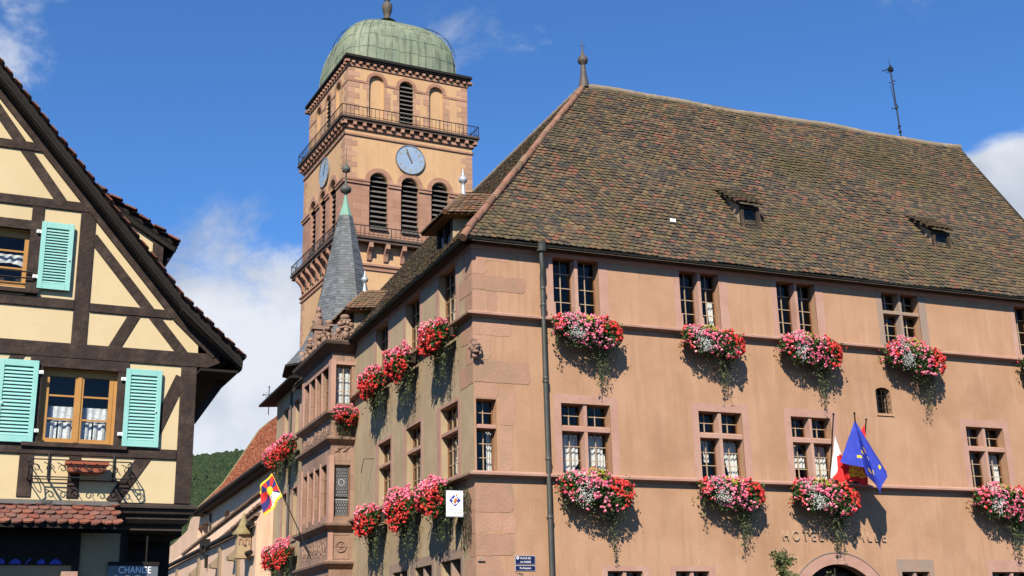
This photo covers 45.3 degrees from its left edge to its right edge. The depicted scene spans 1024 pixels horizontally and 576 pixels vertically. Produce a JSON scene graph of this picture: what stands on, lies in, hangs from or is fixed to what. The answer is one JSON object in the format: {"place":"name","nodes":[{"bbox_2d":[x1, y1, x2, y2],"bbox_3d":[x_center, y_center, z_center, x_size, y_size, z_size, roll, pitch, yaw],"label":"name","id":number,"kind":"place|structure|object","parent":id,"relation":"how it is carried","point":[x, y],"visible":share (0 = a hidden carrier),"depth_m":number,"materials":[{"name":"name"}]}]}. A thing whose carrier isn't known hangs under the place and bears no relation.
{"place":"outdoors","nodes":[
{"label":"outdoors","id":0,"kind":"place"},
{"bbox_2d":[0,57,246,575],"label":"half timbered house","id":1,"kind":"structure","parent":0,"point":[113,338],"depth_m":19.25,"materials":[{"name":"beige paint"}]},
{"bbox_2d":[0,229,29,287],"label":"window","id":2,"kind":"structure","parent":1,"relation":"in","point":[20,260],"depth_m":19.24,"materials":[{"name":"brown wood"}]},
{"bbox_2d":[37,368,117,444],"bbox_3d":[-6.744,1.874,19.024,1.110,1.180,0.154,6,-18,-24],"label":"window","id":3,"kind":"structure","parent":1,"relation":"in","point":[78,432],"depth_m":19.00,"materials":[{"name":"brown wood"}]},
{"bbox_2d":[26,449,132,481],"bbox_3d":[-6.493,2.660,18.480,1.500,0.470,0.409,6,-18,-24],"label":"flower rack","id":4,"kind":"object","parent":1,"relation":"attached to","point":[113,468],"visible":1,"depth_m":18.40,"materials":[{"name":"metal"}]},
{"bbox_2d":[65,461,108,473],"bbox_3d":[-6.426,2.709,18.517,0.620,0.165,0.220,6,-18,-24],"label":"plant trough","id":5,"kind":"object","parent":4,"relation":"in","point":[94,466],"visible":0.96,"depth_m":18.44,"materials":[{"name":"ceramic"}]},
{"bbox_2d":[107,535,158,575],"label":"exchange sign","id":6,"kind":"object","parent":1,"relation":"attached to","point":[126,568],"visible":1,"depth_m":18.66,"materials":[{"name":"metal"}]},
{"bbox_2d":[0,0,1023,455],"label":"sky","id":7,"kind":"structure","parent":0,"point":[190,113],"materials":[{"name":"blue"}]},
{"label":"ground","id":8,"kind":"structure","parent":0,"visible":0},
{"bbox_2d":[168,490,273,575],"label":"lane wall","id":9,"kind":"structure","parent":8,"relation":"on","point":[211,555],"depth_m":51.59,"materials":[{"name":"paint"}]},
{"bbox_2d":[232,513,252,558],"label":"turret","id":10,"kind":"object","parent":9,"relation":"attached to","point":[242,533],"visible":0.99,"depth_m":46.47,"materials":[{"name":"beige stone"}]},
{"bbox_2d":[169,386,276,562],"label":"building","id":11,"kind":"structure","parent":8,"relation":"on","point":[245,478],"depth_m":58.30,"materials":[{"name":"paint"}]},
{"bbox_2d":[259,376,303,575],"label":"annex house","id":12,"kind":"structure","parent":8,"relation":"on","point":[284,399],"depth_m":44.62,"materials":[{"name":"paint"}]},
{"bbox_2d":[260,545,277,575],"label":"flower box","id":13,"kind":"object","parent":12,"relation":"attached to","point":[267,559],"visible":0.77,"depth_m":43.68,"materials":[{"name":"red plant"}]},
{"bbox_2d":[262,443,285,482],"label":"flower box","id":14,"kind":"object","parent":12,"relation":"attached to","point":[269,458],"visible":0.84,"depth_m":44.70,"materials":[{"name":"red plant"}]},
{"bbox_2d":[270,535,294,575],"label":"flower box","id":15,"kind":"object","parent":12,"relation":"attached to","point":[282,553],"visible":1,"depth_m":41.95,"materials":[{"name":"red plant"}]},
{"bbox_2d":[279,489,287,544],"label":"window","id":16,"kind":"structure","parent":12,"relation":"in","point":[285,491],"depth_m":44.92,"materials":[{"name":"pink stone"}]},
{"bbox_2d":[282,404,289,434],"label":"window","id":17,"kind":"structure","parent":12,"relation":"in","point":[288,406],"depth_m":45.85,"materials":[{"name":"pink stone"}]},
{"bbox_2d":[275,433,299,481],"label":"flower box","id":18,"kind":"object","parent":12,"relation":"attached to","point":[285,446],"visible":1,"depth_m":42.91,"materials":[{"name":"red plant"}]},
{"bbox_2d":[290,483,298,541],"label":"window","id":19,"kind":"structure","parent":12,"relation":"in","point":[293,487],"depth_m":43.27,"materials":[{"name":"pink stone"}]},
{"bbox_2d":[293,395,300,439],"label":"window","id":20,"kind":"structure","parent":12,"relation":"in","point":[299,397],"depth_m":44.23,"materials":[{"name":"pink stone"}]},
{"bbox_2d":[290,0,479,347],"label":"church tower","id":21,"kind":"structure","parent":8,"relation":"on","point":[386,106],"depth_m":61.95,"materials":[{"name":"paint"}]},
{"bbox_2d":[307,214,315,258],"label":"louvred window","id":22,"kind":"structure","parent":21,"relation":"in","point":[315,214],"depth_m":63.57,"materials":[{"name":"wood"}]},
{"bbox_2d":[319,195,325,246],"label":"louvred window","id":23,"kind":"structure","parent":21,"relation":"in","point":[324,195],"depth_m":62.27,"materials":[{"name":"wood"}]},
{"bbox_2d":[327,100,330,125],"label":"louvred window","id":24,"kind":"structure","parent":21,"relation":"in","point":[330,100],"depth_m":63.95,"materials":[{"name":"wood"}]},
{"bbox_2d":[327,193,335,238],"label":"louvred window","id":25,"kind":"structure","parent":21,"relation":"in","point":[335,193],"depth_m":60.82,"materials":[{"name":"wood"}]},
{"bbox_2d":[369,175,388,231],"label":"louvred window","id":26,"kind":"structure","parent":21,"relation":"in","point":[377,193],"depth_m":60.23,"materials":[{"name":"wood"}]},
{"bbox_2d":[399,83,412,124],"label":"louvred window","id":27,"kind":"structure","parent":21,"relation":"in","point":[405,91],"depth_m":62.49,"materials":[{"name":"grey wood"}]},
{"bbox_2d":[401,180,418,235],"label":"louvred window","id":28,"kind":"structure","parent":21,"relation":"in","point":[408,197],"depth_m":60.92,"materials":[{"name":"wood"}]},
{"bbox_2d":[431,185,447,220],"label":"louvred window","id":29,"kind":"structure","parent":21,"relation":"in","point":[438,202],"depth_m":61.79,"materials":[{"name":"wood"}]},
{"bbox_2d":[282,39,1023,575],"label":"town hall","id":30,"kind":"structure","parent":8,"relation":"on","point":[654,223],"depth_m":31.48,"materials":[{"name":"paint"}]},
{"bbox_2d":[260,471,308,552],"bbox_3d":[-7.182,6.961,38.300,0.421,2.772,2.514,14,-22,-41],"label":"flag","id":31,"kind":"object","parent":30,"relation":"attached to","point":[271,494],"visible":1,"depth_m":39.01,"materials":[{"name":"multicoloured fabric"}]},
{"bbox_2d":[329,403,358,438],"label":"flower box","id":32,"kind":"object","parent":30,"relation":"attached to","point":[339,413],"visible":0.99,"depth_m":36.17,"materials":[{"name":"red plant"}]},
{"bbox_2d":[352,503,386,563],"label":"flower box","id":33,"kind":"object","parent":30,"relation":"attached to","point":[368,519],"visible":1,"depth_m":32.43,"materials":[{"name":"red plant"}]},
{"bbox_2d":[356,364,390,425],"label":"flower box","id":34,"kind":"object","parent":30,"relation":"attached to","point":[371,380],"visible":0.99,"depth_m":33.40,"materials":[{"name":"red plant"}]},
{"bbox_2d":[374,319,389,371],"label":"window","id":35,"kind":"structure","parent":30,"relation":"in","point":[388,320],"depth_m":35.16,"materials":[{"name":"pink stone"}]},
{"bbox_2d":[375,434,392,507],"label":"window","id":36,"kind":"structure","parent":30,"relation":"in","point":[388,465],"depth_m":33.82,"materials":[{"name":"pink stone"}]},
{"bbox_2d":[389,560,409,575],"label":"window","id":37,"kind":"structure","parent":30,"relation":"in","point":[403,566],"depth_m":31.31,"materials":[{"name":"pink stone"}]},
{"bbox_2d":[382,340,418,408],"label":"flower box","id":38,"kind":"object","parent":30,"relation":"attached to","point":[398,362],"visible":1,"depth_m":31.13,"materials":[{"name":"red plant"}]},
{"bbox_2d":[381,483,422,556],"bbox_3d":[-2.812,5.761,30.326,0.867,1.780,1.939,5,-18,-22],"label":"flower box","id":39,"kind":"object","parent":30,"relation":"attached to","point":[399,506],"visible":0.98,"depth_m":30.01,"materials":[{"name":"red plant"}]},
{"bbox_2d":[403,291,421,351],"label":"window","id":40,"kind":"structure","parent":30,"relation":"in","point":[419,300],"depth_m":32.65,"materials":[{"name":"pink stone"}]},
{"bbox_2d":[403,417,422,492],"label":"window","id":41,"kind":"structure","parent":30,"relation":"in","point":[419,448],"depth_m":31.50,"materials":[{"name":"pink stone"}]},
{"bbox_2d":[411,554,433,575],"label":"window","id":42,"kind":"structure","parent":30,"relation":"in","point":[425,561],"depth_m":29.65,"materials":[{"name":"pink stone"}]},
{"bbox_2d":[412,474,455,542],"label":"flower box","id":43,"kind":"object","parent":30,"relation":"attached to","point":[429,495],"visible":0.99,"depth_m":27.73,"materials":[{"name":"red plant"}]},
{"bbox_2d":[416,316,456,386],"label":"flower box","id":44,"kind":"object","parent":30,"relation":"attached to","point":[434,336],"visible":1,"depth_m":28.66,"materials":[{"name":"red plant"}]},
{"bbox_2d":[436,260,457,324],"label":"window","id":45,"kind":"structure","parent":30,"relation":"in","point":[455,306],"depth_m":30.12,"materials":[{"name":"pink stone"}]},
{"bbox_2d":[437,396,460,480],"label":"window","id":46,"kind":"structure","parent":30,"relation":"in","point":[450,434],"depth_m":29.06,"materials":[{"name":"pink stone"}]},
{"bbox_2d":[436,547,463,575],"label":"window","id":47,"kind":"structure","parent":30,"relation":"in","point":[456,566],"depth_m":27.89,"materials":[{"name":"pink stone"}]},
{"bbox_2d":[446,490,465,516],"bbox_3d":[-1.234,4.784,27.165,0.485,0.585,0.069,5,-18,-22],"label":"tourist office sign","id":48,"kind":"object","parent":30,"relation":"attached to","point":[454,503],"visible":1,"depth_m":27.12,"materials":[{"name":"metal"}]},
{"bbox_2d":[457,488,471,553],"bbox_3d":[-1.072,5.139,27.159,0.102,1.479,0.878,5,-18,-22],"label":"climbing plant","id":49,"kind":"object","parent":30,"relation":"attached to","point":[465,521],"visible":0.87,"depth_m":27.05,"materials":[{"name":"green plant"}]},
{"bbox_2d":[476,401,495,470],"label":"window","id":50,"kind":"structure","parent":30,"relation":"in","point":[488,428],"depth_m":27.55,"materials":[{"name":"black glass"}]},
{"bbox_2d":[515,555,534,563],"bbox_3d":[0.288,5.954,26.828,0.485,0.190,0.018,5,-18,-22],"label":"street sign","id":51,"kind":"object","parent":30,"relation":"attached to","point":[519,559],"visible":1,"depth_m":26.82,"materials":[{"name":"metal"}]},
{"bbox_2d":[515,565,535,570],"bbox_3d":[0.292,6.121,26.778,0.485,0.120,0.018,5,-18,-22],"label":"street sign","id":52,"kind":"object","parent":30,"relation":"attached to","point":[525,567],"visible":1,"depth_m":26.77,"materials":[{"name":"metal"}]},
{"bbox_2d":[546,256,609,320],"bbox_3d":[1.518,0.077,29.328,1.620,1.550,0.277,5,-18,-22],"label":"window","id":53,"kind":"structure","parent":30,"relation":"in","point":[602,266],"depth_m":29.36,"materials":[{"name":"pink stone"}]},
{"bbox_2d":[546,311,627,387],"bbox_3d":[1.808,1.403,28.415,1.984,1.736,0.841,5,-18,-22],"label":"flower box","id":54,"kind":"object","parent":30,"relation":"attached to","point":[602,334],"visible":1,"depth_m":28.37,"materials":[{"name":"pink plant"}]},
{"bbox_2d":[553,394,620,474],"bbox_3d":[1.654,3.460,28.416,1.650,1.880,0.402,5,-18,-22],"label":"window","id":55,"kind":"structure","parent":30,"relation":"in","point":[590,448],"depth_m":28.40,"materials":[{"name":"pink stone"}]},
{"bbox_2d":[553,466,636,556],"bbox_3d":[1.956,4.970,27.327,2.030,2.011,0.853,5,-18,-22],"label":"flower box","id":56,"kind":"object","parent":30,"relation":"attached to","point":[578,487],"visible":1,"depth_m":27.35,"materials":[{"name":"pink plant"}]},
{"bbox_2d":[602,565,648,575],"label":"window","id":57,"kind":"structure","parent":30,"relation":"in","point":[622,570],"depth_m":27.72,"materials":[{"name":"pink stone"}]},
{"bbox_2d":[670,566,715,575],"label":"window","id":58,"kind":"structure","parent":30,"relation":"in","point":[690,569],"depth_m":28.37,"materials":[{"name":"pink stone"}]},
{"bbox_2d":[673,270,729,329],"bbox_3d":[4.638,0.392,30.642,1.540,1.550,0.401,5,-18,-22],"label":"window","id":59,"kind":"structure","parent":30,"relation":"in","point":[695,277],"depth_m":30.63,"materials":[{"name":"pink stone"}]},
{"bbox_2d":[678,323,749,394],"bbox_3d":[4.968,1.728,29.654,1.906,1.790,0.745,5,-18,-22],"label":"flower box","id":60,"kind":"object","parent":30,"relation":"attached to","point":[708,339],"visible":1,"depth_m":29.66,"materials":[{"name":"pink plant"}]},
{"bbox_2d":[691,402,753,479],"bbox_3d":[5.001,3.778,29.757,1.610,1.880,0.402,5,-18,-22],"label":"window","id":61,"kind":"structure","parent":30,"relation":"in","point":[727,451],"depth_m":29.75,"materials":[{"name":"pink stone"}]},
{"bbox_2d":[692,474,769,547],"bbox_3d":[5.218,5.218,28.715,1.944,1.701,0.824,5,-18,-22],"label":"flower box","id":62,"kind":"object","parent":30,"relation":"attached to","point":[753,493],"visible":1,"depth_m":28.66,"materials":[{"name":"pink plant"}]},
{"bbox_2d":[770,280,826,340],"bbox_3d":[7.325,0.628,31.654,1.600,1.550,0.277,5,-18,-22],"label":"window","id":63,"kind":"structure","parent":30,"relation":"in","point":[793,310],"depth_m":31.69,"materials":[{"name":"pink stone"}]},
{"bbox_2d":[773,330,847,407],"bbox_3d":[7.569,2.011,30.667,1.936,1.945,0.789,5,-18,-22],"label":"flower box","id":64,"kind":"object","parent":30,"relation":"attached to","point":[819,350],"visible":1,"depth_m":30.71,"materials":[{"name":"pink plant"}]},
{"bbox_2d":[783,408,842,482],"bbox_3d":[7.442,4.009,30.734,1.590,1.880,0.401,5,-18,-22],"label":"window","id":65,"kind":"structure","parent":30,"relation":"in","point":[815,457],"depth_m":30.72,"materials":[{"name":"pink stone"}]},
{"bbox_2d":[788,477,864,557],"bbox_3d":[7.706,5.529,29.625,2.085,1.958,0.815,5,-18,-22],"label":"flower box","id":66,"kind":"object","parent":30,"relation":"attached to","point":[818,492],"visible":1,"depth_m":29.63,"materials":[{"name":"pink plant"}]},
{"bbox_2d":[798,551,879,575],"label":"doorway","id":67,"kind":"structure","parent":30,"relation":"in","point":[816,566],"depth_m":29.99,"materials":[{"name":"pink stone"}]},
{"bbox_2d":[829,413,849,482],"bbox_3d":[7.883,3.987,30.193,0.416,1.706,0.681,10,-20,-33],"label":"flag","id":68,"kind":"object","parent":30,"relation":"attached to","point":[838,470],"visible":1,"depth_m":29.90,"materials":[{"name":"white fabric"}]},
{"bbox_2d":[845,418,867,485],"bbox_3d":[8.547,4.061,30.349,0.449,1.710,1.078,-14,-21,37],"label":"flag","id":69,"kind":"object","parent":30,"relation":"attached to","point":[858,474],"visible":0.36,"depth_m":30.06,"materials":[{"name":"red fabric"}]},
{"bbox_2d":[840,412,886,493],"bbox_3d":[8.695,4.112,30.070,0.890,1.973,1.353,-12,-20,33],"label":"flag","id":70,"kind":"object","parent":30,"relation":"attached to","point":[859,451],"visible":1,"depth_m":29.73,"materials":[{"name":"blue fabric"}]},
{"bbox_2d":[871,386,896,417],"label":"window","id":71,"kind":"structure","parent":30,"relation":"in","point":[876,413],"depth_m":31.78,"materials":[{"name":"paint"}]},
{"bbox_2d":[882,62,901,135],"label":"roof aerial","id":72,"kind":"object","parent":30,"relation":"on","point":[890,69],"visible":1,"depth_m":40.85,"materials":[{"name":"metal"}]},
{"bbox_2d":[875,291,929,345],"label":"window","id":73,"kind":"structure","parent":30,"relation":"in","point":[896,311],"depth_m":32.93,"materials":[{"name":"pink stone"}]},
{"bbox_2d":[878,335,946,412],"bbox_3d":[10.566,2.259,31.893,1.957,2.035,0.904,5,-18,-22],"label":"flower box","id":74,"kind":"object","parent":30,"relation":"attached to","point":[907,356],"visible":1,"depth_m":31.87,"materials":[{"name":"pink plant"}]},
{"bbox_2d":[896,559,934,575],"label":"window","id":75,"kind":"structure","parent":30,"relation":"in","point":[910,567],"depth_m":30.76,"materials":[{"name":"grey stone"}]},
{"bbox_2d":[959,419,1015,487],"bbox_3d":[12.598,4.498,32.798,1.660,1.880,0.397,5,-18,-22],"label":"window","id":76,"kind":"structure","parent":30,"relation":"in","point":[981,447],"depth_m":32.78,"materials":[{"name":"pink stone"}]},
{"bbox_2d":[966,481,1023,563],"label":"flower box","id":77,"kind":"object","parent":30,"relation":"attached to","point":[984,496],"visible":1,"depth_m":31.63,"materials":[{"name":"pink plant"}]},
{"bbox_2d":[986,560,1023,575],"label":"window","id":78,"kind":"structure","parent":30,"relation":"in","point":[1007,566],"depth_m":31.85,"materials":[{"name":"pink stone"}]},
{"bbox_2d":[1009,306,1023,357],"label":"window","id":79,"kind":"structure","parent":30,"relation":"in","point":[1017,344],"depth_m":34.29,"materials":[{"name":"pink stone"}]},
{"bbox_2d":[1016,357,1023,373],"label":"flower box","id":80,"kind":"object","parent":30,"relation":"attached to","point":[1022,368],"visible":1,"depth_m":33.61,"materials":[{"name":"red plant"}]},
{"bbox_2d":[769,547,799,575],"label":"young tree","id":81,"kind":"object","parent":8,"relation":"on","point":[782,559],"visible":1,"depth_m":27.53,"materials":[{"name":"green plant"}]},
{"bbox_3d":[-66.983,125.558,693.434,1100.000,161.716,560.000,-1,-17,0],"label":"hill","id":82,"kind":"structure","parent":0,"visible":0},
{"bbox_2d":[170,448,244,545],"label":"forest","id":83,"kind":"object","parent":82,"relation":"on","point":[210,473],"visible":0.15,"depth_m":716.76,"materials":[{"name":"green plant"}]}
]}

